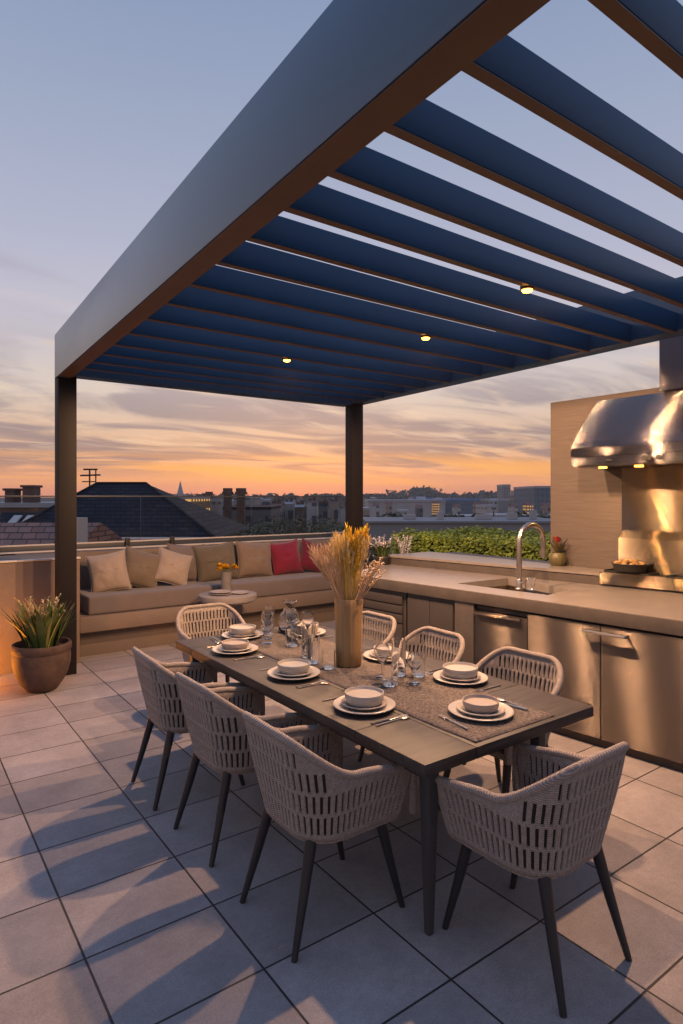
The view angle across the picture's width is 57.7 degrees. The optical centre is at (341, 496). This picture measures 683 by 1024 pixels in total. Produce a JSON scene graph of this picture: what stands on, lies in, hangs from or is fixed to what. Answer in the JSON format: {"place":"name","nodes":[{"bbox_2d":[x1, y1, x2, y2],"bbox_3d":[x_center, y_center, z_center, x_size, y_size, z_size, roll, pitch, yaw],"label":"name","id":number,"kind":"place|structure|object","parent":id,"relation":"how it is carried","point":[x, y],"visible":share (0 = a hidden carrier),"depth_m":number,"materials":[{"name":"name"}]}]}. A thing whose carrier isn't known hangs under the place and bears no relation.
{"place":"outdoors","nodes":[
{"label":"outdoors","id":0,"kind":"place"},
{"bbox_2d":[1,512,39,522],"bbox_3d":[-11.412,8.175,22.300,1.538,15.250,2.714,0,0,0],"label":"skylight house","id":1,"kind":"structure","parent":0,"point":[13,517],"depth_m":21.95,"materials":[{"name":"stone"}]},
{"bbox_2d":[1,485,54,513],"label":"brick house","id":2,"kind":"structure","parent":0,"point":[26,504],"depth_m":26.50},
{"bbox_2d":[21,469,249,540],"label":"hip roof house","id":3,"kind":"structure","parent":0,"point":[167,517],"depth_m":17.46,"materials":[{"name":"stone"}]},
{"bbox_2d":[1,498,344,528],"bbox_3d":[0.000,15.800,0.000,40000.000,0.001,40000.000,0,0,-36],"label":"city ground","id":4,"kind":"structure","parent":0,"point":[341,515],"depth_m":632.02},
{"bbox_2d":[1,517,121,545],"bbox_3d":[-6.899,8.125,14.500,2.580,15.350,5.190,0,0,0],"label":"tiled roof house","id":5,"kind":"structure","parent":4,"relation":"on","point":[25,533],"depth_m":13.90,"materials":[{"name":"tile"}]},
{"bbox_2d":[179,497,210,510],"bbox_3d":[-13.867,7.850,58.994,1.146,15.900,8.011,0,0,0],"label":"lit building","id":6,"kind":"structure","parent":4,"relation":"on","point":[204,502],"depth_m":58.93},
{"bbox_2d":[198,492,222,515],"bbox_3d":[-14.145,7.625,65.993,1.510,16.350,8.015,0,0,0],"label":"rooftop house","id":7,"kind":"structure","parent":4,"relation":"on","point":[217,506],"depth_m":65.96,"materials":[{"name":"brick"}]},
{"bbox_2d":[222,488,233,519],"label":"chimney stack","id":8,"kind":"object","parent":4,"relation":"on","point":[227,503],"visible":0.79,"depth_m":66.00,"materials":[{"name":"brick"}]},
{"bbox_2d":[235,488,246,532],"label":"chimney stack","id":9,"kind":"object","parent":4,"relation":"on","point":[240,505],"visible":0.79,"depth_m":66.00,"materials":[{"name":"brick"}]},
{"bbox_2d":[234,497,260,505],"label":"plain office","id":10,"kind":"structure","parent":4,"relation":"on","point":[252,501],"depth_m":180.00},
{"bbox_2d":[237,519,275,535],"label":"city tree","id":11,"kind":"object","parent":4,"relation":"on","point":[251,531],"visible":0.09,"depth_m":45.32,"materials":[{"name":"green plant"}]},
{"bbox_2d":[256,516,297,534],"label":"city tree","id":12,"kind":"object","parent":4,"relation":"on","point":[277,526],"visible":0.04,"depth_m":51.36,"materials":[{"name":"green plant"}]},
{"bbox_2d":[285,511,334,533],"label":"city tree","id":13,"kind":"object","parent":4,"relation":"on","point":[296,528],"visible":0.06,"depth_m":49.77,"materials":[{"name":"green plant"}]},
{"bbox_2d":[305,515,364,568],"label":"city tree","id":14,"kind":"object","parent":4,"relation":"on","point":[320,529],"visible":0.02,"depth_m":45.86,"materials":[{"name":"green plant"}]},
{"bbox_2d":[170,485,513,508],"bbox_3d":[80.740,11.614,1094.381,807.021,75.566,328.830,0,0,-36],"label":"woodland","id":15,"kind":"object","parent":4,"relation":"on","point":[426,492],"visible":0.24,"depth_m":1111.20,"materials":[{"name":"green plant"}]},
{"bbox_2d":[310,522,374,568],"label":"city tree","id":16,"kind":"object","parent":4,"relation":"on","point":[371,553],"visible":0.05,"depth_m":43.53,"materials":[{"name":"green plant"}]},
{"bbox_2d":[365,499,445,516],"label":"wide shed","id":17,"kind":"structure","parent":4,"relation":"on","point":[406,504],"depth_m":420.00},
{"bbox_2d":[432,498,480,513],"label":"blue roof depot","id":18,"kind":"structure","parent":4,"relation":"on","point":[465,505],"depth_m":430.00,"materials":[{"name":"clear concrete"}]},
{"bbox_2d":[363,510,550,561],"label":"neighbour flat roof","id":19,"kind":"structure","parent":4,"relation":"on","point":[388,526],"depth_m":60.00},
{"bbox_2d":[364,510,550,518],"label":"woodland","id":20,"kind":"object","parent":4,"relation":"on","point":[539,513],"visible":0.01,"depth_m":154.19,"materials":[{"name":"green plant"}]},
{"bbox_2d":[475,505,496,514],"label":"white annex","id":21,"kind":"object","parent":4,"relation":"on","point":[480,509],"visible":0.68,"depth_m":262.12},
{"bbox_2d":[480,499,509,512],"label":"long warehouse","id":22,"kind":"structure","parent":4,"relation":"on","point":[503,504],"depth_m":600.00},
{"bbox_2d":[513,486,550,512],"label":"glass office","id":23,"kind":"structure","parent":4,"relation":"on","point":[537,496],"depth_m":331.90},
{"bbox_2d":[223,506,280,533],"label":"long block","id":24,"kind":"structure","parent":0,"point":[255,513],"depth_m":75.00,"materials":[{"name":"stone"}]},
{"bbox_2d":[270,499,284,533],"bbox_3d":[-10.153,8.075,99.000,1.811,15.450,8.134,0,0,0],"label":"tan terrace house","id":25,"kind":"structure","parent":0,"point":[279,502],"depth_m":97.00,"materials":[{"name":"brick"}]},
{"bbox_2d":[284,498,295,533],"bbox_3d":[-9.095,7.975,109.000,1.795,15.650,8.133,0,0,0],"label":"grey terrace house","id":26,"kind":"structure","parent":0,"point":[290,503],"depth_m":105.00,"materials":[{"name":"brick"}]},
{"bbox_2d":[295,500,306,533],"bbox_3d":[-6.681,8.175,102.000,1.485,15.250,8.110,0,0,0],"label":"brick terrace house","id":27,"kind":"structure","parent":0,"point":[300,506],"depth_m":98.00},
{"bbox_2d":[306,497,317,531],"bbox_3d":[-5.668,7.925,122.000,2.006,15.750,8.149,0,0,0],"label":"pale terrace house","id":28,"kind":"structure","parent":0,"point":[312,508],"depth_m":118.00,"materials":[{"name":"concrete"}]},
{"bbox_2d":[319,500,328,531],"bbox_3d":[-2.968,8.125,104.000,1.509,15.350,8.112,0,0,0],"label":"dark terrace house","id":29,"kind":"structure","parent":0,"point":[323,508],"depth_m":100.00,"materials":[{"name":"brick"}]},
{"bbox_2d":[329,498,338,529],"bbox_3d":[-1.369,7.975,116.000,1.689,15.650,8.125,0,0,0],"label":"narrow terrace house","id":30,"kind":"structure","parent":0,"point":[333,503],"depth_m":112.00,"materials":[{"name":"brick"}]},
{"bbox_2d":[0,620,682,1023],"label":"terrace floor","id":31,"kind":"structure","parent":0,"point":[120,900],"depth_m":2.74,"materials":[{"name":"tile"}]},
{"bbox_2d":[2,593,77,693],"bbox_3d":[-2.809,1.354,5.754,0.624,0.892,0.638,0,0,4],"label":"potted plant","id":32,"kind":"object","parent":31,"relation":"on","point":[41,655],"visible":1,"depth_m":5.65,"materials":[{"name":"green plant"}]},
{"bbox_2d":[0,553,80,674],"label":"wall","id":33,"kind":"structure","parent":31,"relation":"on","point":[26,577],"depth_m":6.40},
{"bbox_2d":[0,537,344,589],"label":"parapet wall","id":34,"kind":"structure","parent":31,"relation":"on","point":[85,582],"depth_m":7.92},
{"bbox_2d":[0,495,342,555],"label":"glass balustrade","id":35,"kind":"object","parent":34,"relation":"on","point":[80,545],"visible":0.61,"depth_m":8.46,"materials":[{"name":"glass"}]},
{"bbox_2d":[131,647,247,810],"bbox_3d":[-0.965,1.369,3.905,0.621,0.870,0.600,0,0,-34],"label":"woven armchair","id":36,"kind":"object","parent":31,"relation":"on","point":[160,691],"visible":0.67,"depth_m":3.65,"materials":[{"name":"wicker"}]},
{"bbox_2d":[80,571,338,656],"bbox_3d":[-1.640,1.458,8.171,3.600,0.685,0.728,0,0,-36],"label":"built in bench","id":37,"kind":"object","parent":31,"relation":"on","point":[124,619],"visible":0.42,"depth_m":7.47,"materials":[{"name":"fabric"}]},
{"bbox_2d":[85,549,131,592],"bbox_3d":[-2.775,0.900,7.385,0.458,0.497,0.216,-10,-16,-22],"label":"scatter cushion","id":38,"kind":"object","parent":37,"relation":"on","point":[108,572],"visible":0.99,"depth_m":7.32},
{"bbox_2d":[125,545,159,587],"bbox_3d":[-2.480,0.890,7.676,0.488,0.497,0.219,19,-30,-25],"label":"scatter cushion","id":39,"kind":"object","parent":37,"relation":"on","point":[142,567],"visible":0.77,"depth_m":7.61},
{"bbox_2d":[155,546,192,585],"bbox_3d":[-2.142,0.900,7.875,0.457,0.467,0.203,22,-35,-28],"label":"scatter cushion","id":40,"kind":"object","parent":37,"relation":"on","point":[173,568],"visible":0.95,"depth_m":7.80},
{"bbox_2d":[167,543,204,580],"bbox_3d":[-2.056,0.870,8.198,0.527,0.507,0.164,5,-13,-36],"label":"scatter cushion","id":41,"kind":"object","parent":37,"relation":"on","point":[188,550],"visible":0.38,"depth_m":8.17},
{"bbox_2d":[192,541,239,581],"bbox_3d":[-1.684,0.880,8.334,0.587,0.528,0.230,-6,-13,-32],"label":"scatter cushion","id":42,"kind":"object","parent":37,"relation":"on","point":[208,558],"visible":0.84,"depth_m":8.23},
{"bbox_2d":[235,541,272,577],"bbox_3d":[-1.218,0.875,8.696,0.567,0.518,0.230,5,-18,-36],"label":"scatter cushion","id":43,"kind":"object","parent":37,"relation":"on","point":[254,559],"visible":0.98,"depth_m":8.60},
{"bbox_2d":[270,539,303,574],"bbox_3d":[-0.809,0.880,9.000,0.487,0.497,0.229,-7,-11,-32],"label":"scatter cushion","id":44,"kind":"object","parent":37,"relation":"on","point":[285,556],"visible":0.98,"depth_m":8.91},
{"bbox_2d":[300,538,329,572],"bbox_3d":[-0.406,0.891,9.195,0.467,0.467,0.211,17,-25,-19],"label":"scatter cushion","id":45,"kind":"object","parent":37,"relation":"on","point":[307,563],"visible":0.52,"depth_m":9.09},
{"bbox_2d":[176,603,245,682],"bbox_3d":[-1.037,1.369,5.162,0.600,0.870,0.621,0,0,-34],"label":"woven armchair","id":46,"kind":"object","parent":31,"relation":"on","point":[202,620],"visible":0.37,"depth_m":5.38,"materials":[{"name":"wicker"}]},
{"bbox_2d":[198,589,256,609],"bbox_3d":[-1.368,1.479,7.461,0.700,0.638,0.700,0,0,-36],"label":"side table","id":47,"kind":"object","parent":31,"relation":"on","point":[231,600],"visible":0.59,"depth_m":7.23,"materials":[{"name":"stone"}]},
{"bbox_2d":[216,563,238,590],"bbox_3d":[-1.392,0.975,7.557,0.279,0.369,0.196,0,0,-7],"label":"flower vase","id":48,"kind":"object","parent":47,"relation":"on","point":[226,579],"visible":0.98,"depth_m":7.51,"materials":[{"name":"beige ceramic"}]},
{"bbox_2d":[173,672,316,866],"bbox_3d":[-0.545,1.369,3.365,0.621,0.870,0.600,0,0,-38],"label":"woven armchair","id":49,"kind":"object","parent":31,"relation":"on","point":[215,722],"visible":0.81,"depth_m":3.12,"materials":[{"name":"wicker"}]},
{"bbox_2d":[240,711,416,962],"bbox_3d":[-0.085,1.369,2.744,0.621,0.870,0.600,0,0,-36],"label":"woven armchair","id":50,"kind":"object","parent":31,"relation":"on","point":[313,793],"visible":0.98,"depth_m":2.54,"materials":[{"name":"wicker"}]},
{"bbox_2d":[55,0,682,675],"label":"pergola","id":51,"kind":"object","parent":31,"relation":"on","point":[169,302],"visible":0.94,"depth_m":3.27,"materials":[{"name":"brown metal"}]},
{"bbox_2d":[362,611,396,643],"bbox_3d":[0.068,1.369,4.800,0.621,0.870,0.600,0,0,-37],"label":"woven armchair","id":52,"kind":"object","parent":31,"relation":"on","point":[379,627],"visible":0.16,"depth_m":4.94,"materials":[{"name":"wicker"}]},
{"bbox_2d":[176,625,593,935],"bbox_3d":[0.028,1.425,3.820,1.165,0.750,2.605,0,0,-36],"label":"dining table","id":53,"kind":"object","parent":31,"relation":"on","point":[427,753],"visible":0.52,"depth_m":2.91,"materials":[{"name":"wood"}]},
{"bbox_2d":[212,643,257,654],"bbox_3d":[-0.721,1.033,4.205,0.310,0.022,0.310,0,0,-36],"label":"dinner plate","id":54,"kind":"object","parent":53,"relation":"on","point":[215,649],"visible":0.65,"depth_m":4.16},
{"bbox_2d":[218,644,251,651],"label":"side plate","id":55,"kind":"object","parent":54,"relation":"on","point":[249,646],"visible":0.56,"depth_m":4.13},
{"bbox_2d":[221,638,248,649],"bbox_3d":[-0.721,1.004,4.205,0.184,0.050,0.184,0,0,-36],"label":"bowl","id":56,"kind":"object","parent":55,"relation":"on","point":[235,644],"visible":0.97,"depth_m":4.17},
{"bbox_2d":[267,666,319,679],"bbox_3d":[-0.280,1.033,3.636,0.310,0.022,0.310,0,0,-36],"label":"dinner plate","id":57,"kind":"object","parent":53,"relation":"on","point":[273,674],"visible":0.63,"depth_m":3.58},
{"bbox_2d":[274,667,312,676],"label":"side plate","id":58,"kind":"object","parent":57,"relation":"on","point":[276,670],"visible":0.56,"depth_m":3.56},
{"bbox_2d":[277,658,309,674],"bbox_3d":[-0.280,1.000,3.636,0.190,0.058,0.190,0,0,-36],"label":"bowl","id":59,"kind":"object","parent":58,"relation":"on","point":[294,666],"visible":0.94,"depth_m":3.60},
{"bbox_2d":[333,695,395,714],"bbox_3d":[0.113,1.033,3.081,0.310,0.022,0.310,0,0,-36],"label":"dinner plate","id":60,"kind":"object","parent":53,"relation":"on","point":[389,706],"visible":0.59,"depth_m":3.02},
{"bbox_2d":[341,697,386,710],"bbox_3d":[0.113,1.024,3.081,0.230,0.024,0.230,0,0,-36],"label":"side plate","id":61,"kind":"object","parent":60,"relation":"on","point":[345,703],"visible":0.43,"depth_m":3.02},
{"bbox_2d":[345,686,383,707],"bbox_3d":[0.113,0.998,3.081,0.196,0.062,0.196,0,0,-36],"label":"bowl","id":62,"kind":"object","parent":61,"relation":"on","point":[364,697],"visible":0.98,"depth_m":3.04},
{"bbox_2d":[221,628,554,742],"bbox_3d":[0.058,1.047,3.818,0.567,0.006,2.505,0,0,-36],"label":"table runner","id":63,"kind":"object","parent":53,"relation":"on","point":[429,699],"visible":0.56,"depth_m":3.32,"materials":[{"name":"fabric"}]},
{"bbox_2d":[221,630,262,638],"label":"dinner plate","id":64,"kind":"object","parent":63,"relation":"on","point":[225,635],"visible":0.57,"depth_m":4.60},
{"bbox_2d":[227,631,257,637],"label":"side plate","id":65,"kind":"object","parent":64,"relation":"on","point":[255,633],"visible":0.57,"depth_m":4.56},
{"bbox_2d":[229,624,255,635],"bbox_3d":[-0.740,0.998,4.637,0.200,0.062,0.200,0,0,-36],"label":"bowl","id":66,"kind":"object","parent":65,"relation":"on","point":[241,629],"visible":0.94,"depth_m":4.58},
{"bbox_2d":[261,619,272,644],"bbox_3d":[-0.531,0.959,4.419,0.088,0.170,0.088,0,0,-36],"label":"wine glass","id":67,"kind":"object","parent":63,"relation":"on","point":[266,626],"visible":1,"depth_m":4.39,"materials":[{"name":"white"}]},
{"bbox_2d":[261,611,273,639],"bbox_3d":[-0.545,0.944,4.557,0.092,0.200,0.092,0,0,-36],"label":"wine glass","id":68,"kind":"object","parent":63,"relation":"on","point":[267,615],"visible":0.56,"depth_m":4.53,"materials":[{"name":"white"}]},
{"bbox_2d":[278,600,300,632],"bbox_3d":[-0.404,0.926,4.821,0.180,0.235,0.180,0,0,-36],"label":"carafe","id":69,"kind":"object","parent":63,"relation":"on","point":[282,623],"visible":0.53,"depth_m":4.78,"materials":[{"name":"clear glass"}]},
{"bbox_2d":[285,629,298,646],"bbox_3d":[-0.348,0.989,4.354,0.094,0.110,0.094,0,0,-36],"label":"glass tumbler","id":70,"kind":"object","parent":63,"relation":"on","point":[291,637],"visible":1,"depth_m":4.32,"materials":[{"name":"clear"}]},
{"bbox_2d":[286,611,298,628],"bbox_3d":[-0.356,0.939,4.485,0.096,0.210,0.096,0,0,-36],"label":"wine glass","id":71,"kind":"object","parent":63,"relation":"on","point":[292,619],"visible":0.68,"depth_m":4.45,"materials":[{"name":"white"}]},
{"bbox_2d":[301,623,313,657],"bbox_3d":[-0.223,0.939,4.049,0.085,0.210,0.085,0,0,-36],"label":"glass tumbler","id":72,"kind":"object","parent":63,"relation":"on","point":[307,629],"visible":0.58,"depth_m":4.02,"materials":[{"name":"clear"}]},
{"bbox_2d":[302,610,313,621],"bbox_3d":[-0.249,0.944,4.575,0.092,0.200,0.092,0,0,-36],"label":"wine glass","id":73,"kind":"object","parent":63,"relation":"on","point":[307,615],"visible":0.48,"depth_m":4.54,"materials":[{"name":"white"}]},
{"bbox_2d":[306,635,319,663],"bbox_3d":[-0.181,0.961,3.906,0.090,0.165,0.090,0,0,-36],"label":"glass tumbler","id":74,"kind":"object","parent":63,"relation":"on","point":[312,648],"visible":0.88,"depth_m":3.87,"materials":[{"name":"clear"}]},
{"bbox_2d":[322,648,334,669],"bbox_3d":[-0.079,0.989,3.783,0.083,0.110,0.083,0,0,-36],"label":"glass tumbler","id":75,"kind":"object","parent":63,"relation":"on","point":[328,658],"visible":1,"depth_m":3.75,"materials":[{"name":"clear"}]},
{"bbox_2d":[334,597,362,667],"bbox_3d":[0.044,0.836,3.861,0.180,0.415,0.178,0,0,-36],"label":"tan vase","id":76,"kind":"object","parent":63,"relation":"on","point":[348,626],"visible":0.93,"depth_m":3.79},
{"bbox_2d":[307,522,385,599],"bbox_3d":[0.028,0.447,3.845,0.486,0.596,0.373,0,0,7],"label":"dried flower bunch","id":77,"kind":"object","parent":76,"relation":"in","point":[347,552],"visible":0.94,"depth_m":3.81,"materials":[{"name":"plant"}]},
{"bbox_2d":[375,643,389,678],"bbox_3d":[0.235,0.949,3.591,0.088,0.190,0.088,0,0,-36],"label":"wine glass","id":78,"kind":"object","parent":63,"relation":"on","point":[382,651],"visible":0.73,"depth_m":3.56,"materials":[{"name":"clear"}]},
{"bbox_2d":[381,659,398,686],"bbox_3d":[0.270,0.979,3.443,0.105,0.130,0.105,0,0,-36],"label":"glass tumbler","id":79,"kind":"object","parent":63,"relation":"on","point":[390,670],"visible":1,"depth_m":3.40,"materials":[{"name":"clear"}]},
{"bbox_2d":[391,637,405,676],"bbox_3d":[0.336,0.939,3.640,0.086,0.210,0.086,0,0,-36],"label":"glass tumbler","id":80,"kind":"object","parent":63,"relation":"on","point":[398,648],"visible":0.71,"depth_m":3.60,"materials":[{"name":"clear"}]},
{"bbox_2d":[407,652,421,684],"bbox_3d":[0.410,0.959,3.471,0.084,0.170,0.084,0,0,-36],"label":"wine glass","id":81,"kind":"object","parent":63,"relation":"on","point":[414,660],"visible":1,"depth_m":3.44,"materials":[{"name":"clear"}]},
{"bbox_2d":[411,651,425,676],"bbox_3d":[0.448,0.979,3.623,0.090,0.130,0.090,0,0,-36],"label":"glass tumbler","id":82,"kind":"object","parent":63,"relation":"on","point":[420,671],"visible":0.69,"depth_m":3.59,"materials":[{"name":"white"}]},
{"bbox_2d":[448,699,513,720],"bbox_3d":[0.672,1.033,2.994,0.310,0.022,0.310,0,0,-36],"label":"dinner plate","id":83,"kind":"object","parent":63,"relation":"on","point":[506,714],"visible":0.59,"depth_m":2.94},
{"bbox_2d":[456,701,504,716],"bbox_3d":[0.672,1.024,2.994,0.230,0.024,0.230,0,0,-36],"label":"side plate","id":84,"kind":"object","parent":83,"relation":"on","point":[499,711],"visible":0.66,"depth_m":2.96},
{"bbox_2d":[462,694,498,714],"bbox_3d":[0.672,1.004,2.994,0.176,0.050,0.176,0,0,-36],"label":"bowl","id":85,"kind":"object","parent":84,"relation":"on","point":[482,704],"visible":0.99,"depth_m":2.97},
{"bbox_2d":[433,670,487,684],"bbox_3d":[0.679,1.033,3.544,0.310,0.022,0.310,0,0,-36],"label":"dinner plate","id":86,"kind":"object","parent":53,"relation":"on","point":[483,678],"visible":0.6,"depth_m":3.49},
{"bbox_2d":[440,671,480,681],"bbox_3d":[0.679,1.024,3.544,0.230,0.024,0.230,0,0,-36],"label":"side plate","id":87,"kind":"object","parent":86,"relation":"on","point":[478,676],"visible":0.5,"depth_m":3.47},
{"bbox_2d":[443,662,477,679],"bbox_3d":[0.679,0.998,3.544,0.200,0.062,0.200,0,0,-36],"label":"bowl","id":88,"kind":"object","parent":87,"relation":"on","point":[461,670],"visible":0.97,"depth_m":3.50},
{"bbox_2d":[358,626,465,764],"bbox_3d":[0.473,1.369,4.196,0.621,0.870,0.600,0,0,-35],"label":"woven armchair","id":89,"kind":"object","parent":31,"relation":"on","point":[446,646],"visible":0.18,"depth_m":4.36,"materials":[{"name":"wicker"}]},
{"bbox_2d":[438,646,563,809],"bbox_3d":[0.913,1.369,3.578,0.621,0.870,0.600,0,0,-38],"label":"woven armchair","id":90,"kind":"object","parent":31,"relation":"on","point":[537,670],"visible":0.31,"depth_m":3.71,"materials":[{"name":"wicker"}]},
{"bbox_2d":[344,552,682,771],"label":"outdoor kitchen counter","id":91,"kind":"object","parent":31,"relation":"on","point":[616,651],"visible":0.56,"depth_m":4.70,"materials":[{"name":"stone"}]},
{"bbox_2d":[370,535,393,565],"bbox_3d":[0.452,0.629,7.386,0.314,0.382,0.348,0,0,-14],"label":"white flower plant","id":92,"kind":"object","parent":91,"relation":"on","point":[380,549],"visible":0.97,"depth_m":7.31,"materials":[{"name":"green plant"}]},
{"bbox_2d":[394,533,412,553],"bbox_3d":[0.809,0.709,7.931,0.284,0.483,0.351,0,0,9],"label":"white flower plant","id":93,"kind":"object","parent":91,"relation":"on","point":[406,549],"visible":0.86,"depth_m":7.96,"materials":[{"name":"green plant"}]},
{"bbox_2d":[407,597,429,634],"bbox_3d":[0.716,1.333,5.736,0.021,0.775,0.270,0,0,-41],"label":"cabinet door","id":94,"kind":"structure","parent":91,"relation":"in","point":[418,610],"depth_m":5.73,"materials":[{"name":"beige paint"}]},
{"bbox_2d":[430,601,453,631],"bbox_3d":[0.894,1.333,5.534,0.021,0.775,0.260,0,0,-41],"label":"cabinet door","id":95,"kind":"structure","parent":91,"relation":"in","point":[441,614],"depth_m":5.51,"materials":[{"name":"beige paint"}]},
{"bbox_2d":[474,610,527,664],"bbox_3d":[1.290,1.343,5.056,0.060,0.775,0.500,0,0,-41],"label":"dishwasher door","id":96,"kind":"structure","parent":91,"relation":"in","point":[493,631],"depth_m":5.07,"materials":[{"name":"metal"}]},
{"bbox_2d":[524,577,535,589],"bbox_3d":[1.625,0.749,5.351,0.105,0.100,0.105,0,0,-36],"label":"glass tumbler","id":97,"kind":"object","parent":91,"relation":"on","point":[530,583],"visible":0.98,"depth_m":5.32,"materials":[{"name":"white"}]},
{"bbox_2d":[515,522,545,589],"bbox_3d":[1.676,0.509,5.399,0.375,0.581,0.136,0,0,-36],"label":"kitchen faucet","id":98,"kind":"object","parent":91,"relation":"on","point":[523,529],"visible":1,"depth_m":5.34,"materials":[{"name":"silver metal"}]},
{"bbox_2d":[549,536,566,565],"bbox_3d":[2.169,0.540,6.198,0.186,0.295,0.242,0,0,17],"label":"pot plant","id":99,"kind":"object","parent":91,"relation":"on","point":[557,557],"visible":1,"depth_m":6.17,"materials":[{"name":"gold plant"}]},
{"bbox_2d":[528,613,600,738],"bbox_3d":[1.664,1.323,4.653,0.030,0.815,0.585,0,0,-41],"label":"steel door","id":100,"kind":"structure","parent":91,"relation":"in","point":[578,652],"depth_m":4.56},
{"bbox_2d":[581,625,682,763],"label":"steel door","id":101,"kind":"structure","parent":91,"relation":"in","point":[642,672],"depth_m":4.20,"materials":[{"name":"silver metal"}]},
{"bbox_2d":[600,568,682,591],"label":"cooktop","id":102,"kind":"object","parent":91,"relation":"on","point":[657,580],"visible":0.85,"depth_m":5.33,"materials":[{"name":"metal"}]},
{"bbox_2d":[611,558,653,572],"bbox_3d":[2.561,0.594,5.424,0.357,0.108,0.347,0,0,-36],"label":"frying pan","id":103,"kind":"object","parent":102,"relation":"on","point":[630,565],"visible":0.98,"depth_m":5.34,"materials":[{"name":"black metal"}]},
{"bbox_2d":[435,741,631,1017],"bbox_3d":[0.774,1.369,2.504,0.600,0.870,0.621,0,0,-37],"label":"woven armchair","id":104,"kind":"object","parent":31,"relation":"on","point":[545,822],"visible":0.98,"depth_m":2.29,"materials":[{"name":"wicker"}]},
{"bbox_2d":[551,387,661,568],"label":"stone kitchen wall","id":105,"kind":"structure","parent":31,"relation":"on","point":[586,513],"depth_m":6.09,"materials":[{"name":"stone"}]},
{"bbox_2d":[571,336,682,468],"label":"range hood","id":106,"kind":"object","parent":105,"relation":"attached to","point":[642,431],"visible":0.96,"depth_m":5.25,"materials":[{"name":"metal"}]},
{"bbox_2d":[618,466,682,575],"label":"steel splashback","id":107,"kind":"object","parent":105,"relation":"attached to","point":[652,514],"visible":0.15,"depth_m":5.46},
{"bbox_2d":[0,0,682,497],"label":"sky","id":108,"kind":"structure","parent":0,"point":[107,107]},
{"bbox_2d":[385,501,391,516],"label":"house","id":109,"kind":"structure","parent":0,"point":[388,507],"depth_m":340.00,"materials":[{"name":"concrete"}]},
{"bbox_2d":[415,505,422,516],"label":"house","id":110,"kind":"structure","parent":0,"point":[418,510],"depth_m":280.00,"materials":[{"name":"concrete"}]},
{"bbox_2d":[432,501,439,514],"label":"house","id":111,"kind":"structure","parent":0,"point":[435,507],"depth_m":360.00,"materials":[{"name":"concrete"}]},
{"bbox_2d":[390,524,550,560],"bbox_3d":[2.565,1.518,8.690,2.000,2.163,4.000,0,0,-36],"label":"hedge","id":112,"kind":"object","parent":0,"point":[481,541],"visible":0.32,"depth_m":8.68,"materials":[{"name":"green"}]},
{"bbox_2d":[497,484,510,498],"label":"grey tower","id":113,"kind":"structure","parent":0,"point":[503,490],"depth_m":700.00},
{"bbox_2d":[540,503,550,513],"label":"house","id":114,"kind":"structure","parent":0,"point":[545,507],"depth_m":300.00,"materials":[{"name":"ceramic"}]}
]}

